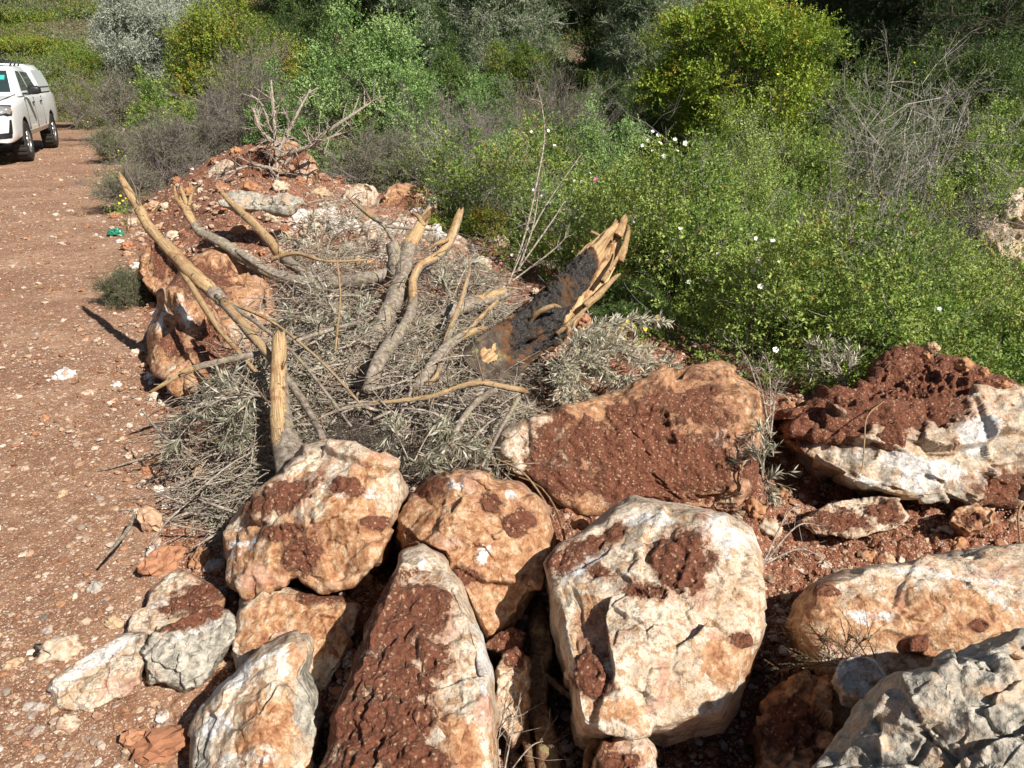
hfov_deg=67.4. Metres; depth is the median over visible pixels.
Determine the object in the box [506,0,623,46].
tree
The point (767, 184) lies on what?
shrub
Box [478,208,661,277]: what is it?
flowering shrub
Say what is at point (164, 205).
stone
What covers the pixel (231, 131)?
dry shrub
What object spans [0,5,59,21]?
shrub
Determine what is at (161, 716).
stone
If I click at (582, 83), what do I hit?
shrub
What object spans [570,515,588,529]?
stone
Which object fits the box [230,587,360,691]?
boulder
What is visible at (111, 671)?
boulder
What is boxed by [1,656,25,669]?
stone
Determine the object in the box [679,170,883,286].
dead shrub
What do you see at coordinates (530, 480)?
thin root
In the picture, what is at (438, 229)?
stone
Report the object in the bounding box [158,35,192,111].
shrub
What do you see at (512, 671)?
boulder
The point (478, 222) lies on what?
shrub
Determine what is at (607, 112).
shrub
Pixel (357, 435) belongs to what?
dry tangle
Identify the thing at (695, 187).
shrub
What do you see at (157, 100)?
shrub
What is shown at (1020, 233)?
boulder
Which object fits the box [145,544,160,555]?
stone
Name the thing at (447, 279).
olive sprig
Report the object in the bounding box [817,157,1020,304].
dead shrub
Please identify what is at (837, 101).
shrub
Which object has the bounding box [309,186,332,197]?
stone
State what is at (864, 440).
thin root
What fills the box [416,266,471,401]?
broken branch
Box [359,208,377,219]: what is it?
stone
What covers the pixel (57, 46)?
hillside scrub
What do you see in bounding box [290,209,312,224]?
stone
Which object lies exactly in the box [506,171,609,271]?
flowering shrub
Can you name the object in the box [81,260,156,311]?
tuft
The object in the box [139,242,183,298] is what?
boulder
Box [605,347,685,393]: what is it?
olive sprig
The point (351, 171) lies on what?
dry shrub
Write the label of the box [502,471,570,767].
root stump
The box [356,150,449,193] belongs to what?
dry shrub
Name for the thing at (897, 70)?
flowering shrub
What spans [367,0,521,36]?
pine tree
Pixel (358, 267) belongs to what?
stone
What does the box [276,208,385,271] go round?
olive sprig
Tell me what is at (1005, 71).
tree
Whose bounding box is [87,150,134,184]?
flowering shrub
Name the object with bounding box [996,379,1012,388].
stone
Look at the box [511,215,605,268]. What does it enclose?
shrub
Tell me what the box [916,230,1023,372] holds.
shrub
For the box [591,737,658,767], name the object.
boulder
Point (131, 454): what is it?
stone
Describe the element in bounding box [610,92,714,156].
dry shrub
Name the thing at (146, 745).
bank stones
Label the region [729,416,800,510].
olive sprig
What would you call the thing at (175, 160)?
dry shrub
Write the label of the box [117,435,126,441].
stone
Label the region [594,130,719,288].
flowering shrub
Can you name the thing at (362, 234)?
stone
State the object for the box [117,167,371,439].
broken branch
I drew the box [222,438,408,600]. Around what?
boulder
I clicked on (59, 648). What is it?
stone
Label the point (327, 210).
stone
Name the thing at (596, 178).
flowering shrub
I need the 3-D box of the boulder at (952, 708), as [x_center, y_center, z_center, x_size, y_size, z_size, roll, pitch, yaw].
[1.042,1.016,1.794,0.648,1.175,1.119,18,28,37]
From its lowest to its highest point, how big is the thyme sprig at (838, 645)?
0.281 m
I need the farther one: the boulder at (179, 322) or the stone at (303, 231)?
the stone at (303, 231)
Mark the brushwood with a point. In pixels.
(409, 407)
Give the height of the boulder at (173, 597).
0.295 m
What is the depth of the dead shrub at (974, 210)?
8.13 m
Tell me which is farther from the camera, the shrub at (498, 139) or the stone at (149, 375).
the shrub at (498, 139)
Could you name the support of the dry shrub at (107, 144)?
on the ground
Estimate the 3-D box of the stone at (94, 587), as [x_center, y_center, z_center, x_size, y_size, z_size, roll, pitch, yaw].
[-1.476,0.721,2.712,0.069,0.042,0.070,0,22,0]
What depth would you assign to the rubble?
7.04 m
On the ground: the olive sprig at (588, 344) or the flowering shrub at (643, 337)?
the flowering shrub at (643, 337)
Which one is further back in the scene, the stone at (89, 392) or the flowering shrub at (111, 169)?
the flowering shrub at (111, 169)
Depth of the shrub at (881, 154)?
9.81 m
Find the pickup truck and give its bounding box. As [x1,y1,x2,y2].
[0,58,58,160]
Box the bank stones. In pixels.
[108,143,838,763]
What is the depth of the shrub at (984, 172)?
9.63 m
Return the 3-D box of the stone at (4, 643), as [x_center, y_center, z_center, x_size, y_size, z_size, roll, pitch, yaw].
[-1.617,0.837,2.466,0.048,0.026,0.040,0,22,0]
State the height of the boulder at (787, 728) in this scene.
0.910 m
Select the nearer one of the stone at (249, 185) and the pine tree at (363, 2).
the stone at (249, 185)
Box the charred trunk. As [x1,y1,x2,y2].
[457,214,629,391]
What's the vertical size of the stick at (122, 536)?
0.022 m
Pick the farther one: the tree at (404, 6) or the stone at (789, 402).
the tree at (404, 6)
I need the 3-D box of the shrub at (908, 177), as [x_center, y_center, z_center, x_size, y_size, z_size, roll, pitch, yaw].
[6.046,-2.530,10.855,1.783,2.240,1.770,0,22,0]
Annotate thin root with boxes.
[496,459,554,521]
[853,401,883,481]
[1017,502,1023,541]
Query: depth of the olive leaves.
3.79 m
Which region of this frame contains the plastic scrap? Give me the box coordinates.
[107,228,124,235]
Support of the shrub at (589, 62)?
on the ground
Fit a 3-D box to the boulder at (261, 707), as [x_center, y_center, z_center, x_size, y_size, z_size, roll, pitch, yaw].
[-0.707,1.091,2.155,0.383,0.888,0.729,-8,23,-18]
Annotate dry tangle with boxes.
[274,244,571,485]
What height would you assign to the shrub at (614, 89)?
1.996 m
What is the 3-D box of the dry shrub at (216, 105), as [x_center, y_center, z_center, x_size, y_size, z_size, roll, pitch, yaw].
[-4.010,-4.626,12.876,3.775,3.132,3.038,-4,22,-9]
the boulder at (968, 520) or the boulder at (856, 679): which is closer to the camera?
the boulder at (856, 679)
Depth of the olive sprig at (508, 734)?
2.02 m
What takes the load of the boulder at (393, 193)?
on the ground
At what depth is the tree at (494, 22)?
24.20 m
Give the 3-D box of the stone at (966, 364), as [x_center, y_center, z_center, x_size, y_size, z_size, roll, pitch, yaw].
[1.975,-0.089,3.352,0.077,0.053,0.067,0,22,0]
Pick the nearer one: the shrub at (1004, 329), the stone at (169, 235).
the shrub at (1004, 329)
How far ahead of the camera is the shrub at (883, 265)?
5.75 m
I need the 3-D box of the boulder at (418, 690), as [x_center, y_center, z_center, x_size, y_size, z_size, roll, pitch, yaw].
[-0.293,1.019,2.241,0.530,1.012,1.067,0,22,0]
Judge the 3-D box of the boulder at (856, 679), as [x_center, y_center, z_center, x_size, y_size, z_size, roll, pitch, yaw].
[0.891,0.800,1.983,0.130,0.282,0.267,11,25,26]
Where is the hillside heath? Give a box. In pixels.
[0,0,1022,187]
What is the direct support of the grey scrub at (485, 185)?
on the ground
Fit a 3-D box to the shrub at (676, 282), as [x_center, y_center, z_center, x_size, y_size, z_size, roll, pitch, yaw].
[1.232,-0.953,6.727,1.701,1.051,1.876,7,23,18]
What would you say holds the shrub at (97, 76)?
on the ground
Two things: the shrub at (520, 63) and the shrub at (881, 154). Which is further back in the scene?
the shrub at (520, 63)
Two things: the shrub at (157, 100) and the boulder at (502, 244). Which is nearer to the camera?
the boulder at (502, 244)
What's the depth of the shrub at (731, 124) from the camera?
7.85 m
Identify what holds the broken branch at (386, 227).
on the brushwood
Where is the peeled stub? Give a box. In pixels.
[254,329,323,474]
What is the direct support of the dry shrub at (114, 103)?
on the ground
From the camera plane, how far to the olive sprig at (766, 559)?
2.64 m
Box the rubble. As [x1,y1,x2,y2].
[278,207,478,271]
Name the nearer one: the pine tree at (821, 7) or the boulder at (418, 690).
the boulder at (418, 690)
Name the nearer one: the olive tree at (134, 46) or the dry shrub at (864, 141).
the dry shrub at (864, 141)
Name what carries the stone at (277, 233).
on the ground
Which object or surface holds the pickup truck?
on the ground
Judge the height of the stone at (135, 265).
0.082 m
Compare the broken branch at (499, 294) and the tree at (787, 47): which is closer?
the broken branch at (499, 294)
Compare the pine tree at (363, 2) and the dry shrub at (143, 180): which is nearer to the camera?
the dry shrub at (143, 180)
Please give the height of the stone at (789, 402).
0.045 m
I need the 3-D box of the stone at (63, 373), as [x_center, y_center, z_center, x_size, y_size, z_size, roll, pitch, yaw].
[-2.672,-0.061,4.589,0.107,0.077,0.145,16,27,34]
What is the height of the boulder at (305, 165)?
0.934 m
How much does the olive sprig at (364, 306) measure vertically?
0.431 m
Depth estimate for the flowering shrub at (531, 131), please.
6.63 m
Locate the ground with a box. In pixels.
[0,0,1023,767]
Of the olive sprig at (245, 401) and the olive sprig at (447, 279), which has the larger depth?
the olive sprig at (447, 279)
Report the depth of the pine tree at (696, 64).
25.10 m
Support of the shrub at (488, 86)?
on the ground
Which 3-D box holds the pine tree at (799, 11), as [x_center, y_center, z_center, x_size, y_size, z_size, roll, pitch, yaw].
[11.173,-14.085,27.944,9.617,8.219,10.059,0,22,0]
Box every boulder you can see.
[46,632,147,710]
[126,570,227,635]
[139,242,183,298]
[140,604,236,692]
[146,247,280,397]
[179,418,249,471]
[187,630,323,767]
[193,463,211,485]
[206,159,233,177]
[217,190,306,216]
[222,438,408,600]
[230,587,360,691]
[236,137,319,184]
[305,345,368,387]
[319,543,499,767]
[342,184,379,207]
[382,183,437,213]
[393,469,556,642]
[484,227,509,247]
[485,627,525,666]
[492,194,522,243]
[493,360,764,515]
[494,646,530,750]
[543,495,766,753]
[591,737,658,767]
[744,670,851,767]
[774,384,1023,509]
[784,542,1023,675]
[799,496,909,538]
[812,628,1023,767]
[831,654,885,707]
[949,505,994,536]
[972,187,1023,280]
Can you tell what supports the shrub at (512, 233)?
on the ground
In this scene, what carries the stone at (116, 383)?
on the ground
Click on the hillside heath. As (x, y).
(60, 32)
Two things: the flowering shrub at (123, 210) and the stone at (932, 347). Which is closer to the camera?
the stone at (932, 347)
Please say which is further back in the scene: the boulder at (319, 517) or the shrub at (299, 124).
the shrub at (299, 124)
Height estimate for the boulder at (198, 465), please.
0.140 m
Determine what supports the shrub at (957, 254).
on the ground
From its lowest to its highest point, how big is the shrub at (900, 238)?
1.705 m
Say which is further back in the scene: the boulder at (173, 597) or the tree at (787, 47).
the tree at (787, 47)
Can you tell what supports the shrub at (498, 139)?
on the ground
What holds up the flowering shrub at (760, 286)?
on the ground
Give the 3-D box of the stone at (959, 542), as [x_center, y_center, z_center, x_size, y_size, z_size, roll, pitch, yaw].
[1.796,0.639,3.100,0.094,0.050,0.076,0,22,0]
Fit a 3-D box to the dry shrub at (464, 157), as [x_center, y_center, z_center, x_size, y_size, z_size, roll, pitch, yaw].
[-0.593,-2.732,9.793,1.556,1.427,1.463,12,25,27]
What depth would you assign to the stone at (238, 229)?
6.86 m
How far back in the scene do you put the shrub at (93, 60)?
32.45 m
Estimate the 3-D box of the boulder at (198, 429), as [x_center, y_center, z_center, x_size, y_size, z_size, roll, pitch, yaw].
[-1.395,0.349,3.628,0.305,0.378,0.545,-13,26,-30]
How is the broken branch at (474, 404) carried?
on the brushwood
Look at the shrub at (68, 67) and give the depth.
30.64 m
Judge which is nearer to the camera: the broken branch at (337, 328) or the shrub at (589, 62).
the broken branch at (337, 328)
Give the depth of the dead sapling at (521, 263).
5.15 m
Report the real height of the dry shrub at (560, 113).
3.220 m
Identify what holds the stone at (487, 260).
on the ground
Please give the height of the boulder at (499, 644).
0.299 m
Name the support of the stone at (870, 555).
on the ground
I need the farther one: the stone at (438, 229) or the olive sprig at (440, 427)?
the stone at (438, 229)
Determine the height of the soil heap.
0.755 m
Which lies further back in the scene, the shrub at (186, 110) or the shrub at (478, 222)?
the shrub at (186, 110)
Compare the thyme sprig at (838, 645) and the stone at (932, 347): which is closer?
the thyme sprig at (838, 645)
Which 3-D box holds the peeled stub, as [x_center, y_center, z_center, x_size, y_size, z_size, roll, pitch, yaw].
[-0.916,0.110,3.178,0.230,0.460,0.909,-10,24,-22]
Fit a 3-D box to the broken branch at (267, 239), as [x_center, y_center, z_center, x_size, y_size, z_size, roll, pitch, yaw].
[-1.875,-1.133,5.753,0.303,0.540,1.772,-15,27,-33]
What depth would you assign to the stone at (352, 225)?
7.04 m
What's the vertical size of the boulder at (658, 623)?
0.973 m
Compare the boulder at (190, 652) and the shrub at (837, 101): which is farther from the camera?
the shrub at (837, 101)
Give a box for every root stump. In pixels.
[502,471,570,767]
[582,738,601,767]
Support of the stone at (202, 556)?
on the ground
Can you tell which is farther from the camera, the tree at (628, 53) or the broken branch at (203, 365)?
the tree at (628, 53)
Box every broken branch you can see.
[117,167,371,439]
[141,409,185,458]
[148,320,362,394]
[174,182,399,310]
[214,184,315,276]
[317,339,529,467]
[334,260,340,351]
[346,190,436,240]
[359,204,436,355]
[362,206,463,395]
[401,326,488,397]
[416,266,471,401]
[422,279,510,328]
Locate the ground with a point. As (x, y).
(38, 508)
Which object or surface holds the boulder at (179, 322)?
on the ground
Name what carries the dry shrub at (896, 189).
on the ground
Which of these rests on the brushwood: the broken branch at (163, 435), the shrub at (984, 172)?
the broken branch at (163, 435)
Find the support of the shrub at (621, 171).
on the ground
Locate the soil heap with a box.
[771,342,1021,451]
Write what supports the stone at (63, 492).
on the ground
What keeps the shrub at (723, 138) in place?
on the ground
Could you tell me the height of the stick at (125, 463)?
0.043 m
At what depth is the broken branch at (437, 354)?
3.73 m
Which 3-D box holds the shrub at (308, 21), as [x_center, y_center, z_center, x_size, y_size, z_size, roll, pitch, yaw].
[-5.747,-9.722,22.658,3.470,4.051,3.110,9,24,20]
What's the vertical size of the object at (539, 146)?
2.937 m
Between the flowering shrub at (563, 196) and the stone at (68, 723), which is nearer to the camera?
the stone at (68, 723)
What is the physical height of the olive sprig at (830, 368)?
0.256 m
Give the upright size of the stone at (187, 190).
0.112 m
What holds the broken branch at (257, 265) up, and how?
on the brushwood
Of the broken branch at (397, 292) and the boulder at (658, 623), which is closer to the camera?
the boulder at (658, 623)
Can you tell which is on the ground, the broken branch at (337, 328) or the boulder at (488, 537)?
the boulder at (488, 537)
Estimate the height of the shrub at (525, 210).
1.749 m
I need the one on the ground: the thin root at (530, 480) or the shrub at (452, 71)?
the shrub at (452, 71)
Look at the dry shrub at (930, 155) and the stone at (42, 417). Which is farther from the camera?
the dry shrub at (930, 155)
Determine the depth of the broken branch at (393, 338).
4.30 m
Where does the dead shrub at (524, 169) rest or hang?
on the ground
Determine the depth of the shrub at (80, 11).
40.86 m
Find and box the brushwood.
[117,182,588,574]
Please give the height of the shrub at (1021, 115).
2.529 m
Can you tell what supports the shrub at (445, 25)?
on the ground
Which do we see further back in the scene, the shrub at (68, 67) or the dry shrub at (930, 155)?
the shrub at (68, 67)
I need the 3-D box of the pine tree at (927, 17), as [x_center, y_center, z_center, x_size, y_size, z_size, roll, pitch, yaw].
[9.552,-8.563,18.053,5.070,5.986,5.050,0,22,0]
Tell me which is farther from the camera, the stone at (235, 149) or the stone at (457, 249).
the stone at (235, 149)
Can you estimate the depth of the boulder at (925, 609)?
2.12 m
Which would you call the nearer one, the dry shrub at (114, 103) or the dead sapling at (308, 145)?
the dead sapling at (308, 145)
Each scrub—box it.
[0,0,982,178]
[220,45,1023,393]
[221,41,1023,365]
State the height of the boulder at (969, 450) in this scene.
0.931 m
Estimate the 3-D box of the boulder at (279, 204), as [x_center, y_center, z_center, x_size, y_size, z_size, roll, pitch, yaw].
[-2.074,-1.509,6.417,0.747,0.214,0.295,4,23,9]
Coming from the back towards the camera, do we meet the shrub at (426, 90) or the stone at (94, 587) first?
the shrub at (426, 90)
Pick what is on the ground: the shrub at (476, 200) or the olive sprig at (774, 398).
the shrub at (476, 200)
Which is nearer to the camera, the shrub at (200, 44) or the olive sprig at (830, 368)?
the olive sprig at (830, 368)
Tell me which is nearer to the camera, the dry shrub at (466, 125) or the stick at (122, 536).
the stick at (122, 536)
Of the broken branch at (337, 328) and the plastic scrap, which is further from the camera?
the plastic scrap
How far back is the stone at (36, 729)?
2.13 m
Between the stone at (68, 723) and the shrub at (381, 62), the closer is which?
the stone at (68, 723)
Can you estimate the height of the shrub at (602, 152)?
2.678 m
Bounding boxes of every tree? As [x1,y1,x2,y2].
[81,0,222,91]
[253,0,382,23]
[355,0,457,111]
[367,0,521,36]
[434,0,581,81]
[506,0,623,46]
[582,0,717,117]
[582,0,822,92]
[624,0,865,204]
[722,0,862,77]
[727,0,992,144]
[816,0,1023,130]
[837,23,1023,179]
[930,0,1023,106]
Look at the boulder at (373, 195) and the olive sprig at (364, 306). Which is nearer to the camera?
the olive sprig at (364, 306)
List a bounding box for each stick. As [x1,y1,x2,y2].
[83,454,150,472]
[104,512,135,556]
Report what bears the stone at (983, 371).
on the soil heap
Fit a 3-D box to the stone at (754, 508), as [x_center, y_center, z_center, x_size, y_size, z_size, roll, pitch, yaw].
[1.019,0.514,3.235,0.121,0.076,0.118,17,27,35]
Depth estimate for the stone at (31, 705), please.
2.21 m
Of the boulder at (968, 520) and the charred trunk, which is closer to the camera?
the boulder at (968, 520)
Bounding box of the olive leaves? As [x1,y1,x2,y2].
[148,179,555,553]
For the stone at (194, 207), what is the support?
on the ground
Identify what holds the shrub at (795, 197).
on the ground
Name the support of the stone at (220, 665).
on the ground
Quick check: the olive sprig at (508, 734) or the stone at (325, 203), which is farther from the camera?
the stone at (325, 203)
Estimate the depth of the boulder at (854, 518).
3.12 m
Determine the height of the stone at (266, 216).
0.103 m
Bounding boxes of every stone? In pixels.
[1,640,14,647]
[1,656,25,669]
[21,701,45,710]
[28,724,45,735]
[33,633,85,663]
[39,414,49,420]
[48,713,80,735]
[51,367,77,380]
[55,489,67,497]
[80,389,95,395]
[85,580,104,593]
[101,612,124,628]
[110,380,121,386]
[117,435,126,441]
[124,450,137,458]
[125,217,138,224]
[129,262,138,269]
[143,371,155,379]
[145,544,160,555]
[154,708,168,722]
[157,202,167,210]
[164,230,180,240]
[184,185,192,195]
[188,546,212,569]
[191,204,200,210]
[202,557,225,573]
[217,661,231,670]
[229,146,240,152]
[230,225,249,235]
[241,180,262,190]
[260,212,279,221]
[271,180,289,192]
[272,229,291,241]
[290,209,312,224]
[299,221,325,236]
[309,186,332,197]
[314,206,340,218]
[316,201,338,210]
[344,218,360,233]
[348,254,373,269]
[357,572,373,586]
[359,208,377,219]
[359,228,384,243]
[389,222,407,232]
[429,226,446,238]
[451,243,465,255]
[472,256,491,270]
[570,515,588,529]
[743,496,766,520]
[757,517,782,537]
[778,484,793,498]
[780,590,791,600]
[785,400,795,408]
[860,549,876,562]
[879,552,895,562]
[921,350,933,358]
[923,341,940,352]
[947,536,967,550]
[953,356,974,371]
[978,366,989,376]
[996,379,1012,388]
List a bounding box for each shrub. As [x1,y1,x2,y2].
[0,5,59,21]
[0,32,78,54]
[2,0,27,4]
[43,62,108,84]
[47,73,141,129]
[53,54,148,140]
[55,4,98,18]
[63,154,169,212]
[68,119,136,165]
[75,47,108,70]
[81,69,124,126]
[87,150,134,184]
[103,195,161,231]
[112,95,219,190]
[121,61,176,150]
[142,4,382,169]
[156,0,313,139]
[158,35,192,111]
[159,79,299,161]
[160,95,225,174]
[239,52,316,156]
[253,0,442,205]
[259,0,367,101]
[316,103,432,187]
[353,68,537,204]
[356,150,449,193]
[375,60,468,207]
[402,0,471,93]
[402,113,523,211]
[418,41,487,131]
[427,200,514,242]
[439,156,516,233]
[442,49,652,186]
[442,62,520,147]
[446,125,537,208]
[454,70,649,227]
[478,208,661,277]
[480,36,572,123]
[484,131,568,226]
[484,177,613,281]
[489,128,584,220]
[494,48,593,123]
[506,132,574,260]
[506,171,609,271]
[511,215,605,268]
[549,80,640,179]
[556,156,638,271]
[564,15,642,84]
[566,92,658,231]
[578,222,737,331]
[588,274,676,325]
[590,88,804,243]
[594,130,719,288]
[600,310,690,354]
[603,76,647,136]
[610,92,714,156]
[616,21,698,188]
[641,133,733,279]
[645,227,950,388]
[671,239,888,387]
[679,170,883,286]
[682,88,792,211]
[684,110,758,263]
[690,173,943,348]
[693,116,991,343]
[717,32,1022,264]
[718,74,803,229]
[750,113,871,242]
[757,21,1023,292]
[759,62,934,198]
[769,132,826,240]
[779,19,899,214]
[782,242,996,385]
[800,211,910,358]
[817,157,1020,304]
[827,110,1023,280]
[828,113,929,264]
[886,156,980,349]
[891,124,1004,243]
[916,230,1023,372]
[921,90,1023,290]
[952,97,1023,204]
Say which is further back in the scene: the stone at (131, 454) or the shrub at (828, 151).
the shrub at (828, 151)
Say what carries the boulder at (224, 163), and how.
on the ground
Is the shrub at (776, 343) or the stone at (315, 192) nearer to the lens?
the shrub at (776, 343)
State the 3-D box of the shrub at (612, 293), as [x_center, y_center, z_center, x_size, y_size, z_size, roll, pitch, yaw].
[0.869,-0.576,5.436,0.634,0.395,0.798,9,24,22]
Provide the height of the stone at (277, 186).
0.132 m
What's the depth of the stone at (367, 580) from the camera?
2.71 m
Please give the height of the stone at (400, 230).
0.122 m
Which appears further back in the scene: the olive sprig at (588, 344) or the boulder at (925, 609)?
the olive sprig at (588, 344)
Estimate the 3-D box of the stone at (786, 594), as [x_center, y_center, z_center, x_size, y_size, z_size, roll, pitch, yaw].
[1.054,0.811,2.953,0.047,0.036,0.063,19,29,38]
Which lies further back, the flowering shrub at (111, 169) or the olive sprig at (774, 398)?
the flowering shrub at (111, 169)
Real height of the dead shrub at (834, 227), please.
1.978 m
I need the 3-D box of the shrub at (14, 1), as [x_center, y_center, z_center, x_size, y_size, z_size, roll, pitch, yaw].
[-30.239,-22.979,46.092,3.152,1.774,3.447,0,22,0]
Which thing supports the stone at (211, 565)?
on the ground
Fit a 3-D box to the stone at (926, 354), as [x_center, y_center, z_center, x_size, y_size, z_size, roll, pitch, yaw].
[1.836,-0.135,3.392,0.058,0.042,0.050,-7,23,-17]
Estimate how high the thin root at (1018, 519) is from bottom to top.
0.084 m
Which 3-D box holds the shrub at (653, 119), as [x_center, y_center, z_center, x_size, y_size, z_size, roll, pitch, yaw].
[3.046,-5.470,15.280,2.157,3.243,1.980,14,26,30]
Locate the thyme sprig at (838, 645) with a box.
[764,602,888,695]
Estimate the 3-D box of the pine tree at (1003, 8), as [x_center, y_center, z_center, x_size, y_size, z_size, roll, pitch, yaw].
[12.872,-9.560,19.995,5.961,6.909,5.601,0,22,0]
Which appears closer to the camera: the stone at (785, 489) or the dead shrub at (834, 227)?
the stone at (785, 489)
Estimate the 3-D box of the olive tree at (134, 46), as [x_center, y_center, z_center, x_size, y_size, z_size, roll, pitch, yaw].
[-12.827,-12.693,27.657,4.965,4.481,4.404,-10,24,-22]
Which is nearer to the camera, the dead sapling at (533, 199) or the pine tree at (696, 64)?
the dead sapling at (533, 199)
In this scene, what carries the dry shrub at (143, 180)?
on the ground
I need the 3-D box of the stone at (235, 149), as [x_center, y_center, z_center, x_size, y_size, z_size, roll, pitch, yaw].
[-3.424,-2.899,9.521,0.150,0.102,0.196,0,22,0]
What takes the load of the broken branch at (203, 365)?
on the brushwood
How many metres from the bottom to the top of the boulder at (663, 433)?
0.846 m
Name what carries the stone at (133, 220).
on the ground
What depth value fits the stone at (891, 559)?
3.06 m
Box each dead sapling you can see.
[209,77,385,182]
[506,72,552,291]
[506,154,586,285]
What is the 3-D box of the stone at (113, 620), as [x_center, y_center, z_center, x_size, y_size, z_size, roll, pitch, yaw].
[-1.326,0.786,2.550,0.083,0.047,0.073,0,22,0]
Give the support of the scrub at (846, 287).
on the ground
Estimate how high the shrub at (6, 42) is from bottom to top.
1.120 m
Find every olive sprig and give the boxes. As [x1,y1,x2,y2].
[156,353,261,458]
[274,272,381,387]
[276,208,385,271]
[373,399,495,479]
[425,228,511,330]
[496,677,571,767]
[539,308,675,404]
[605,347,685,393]
[710,330,796,436]
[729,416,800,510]
[764,496,832,568]
[799,330,869,386]

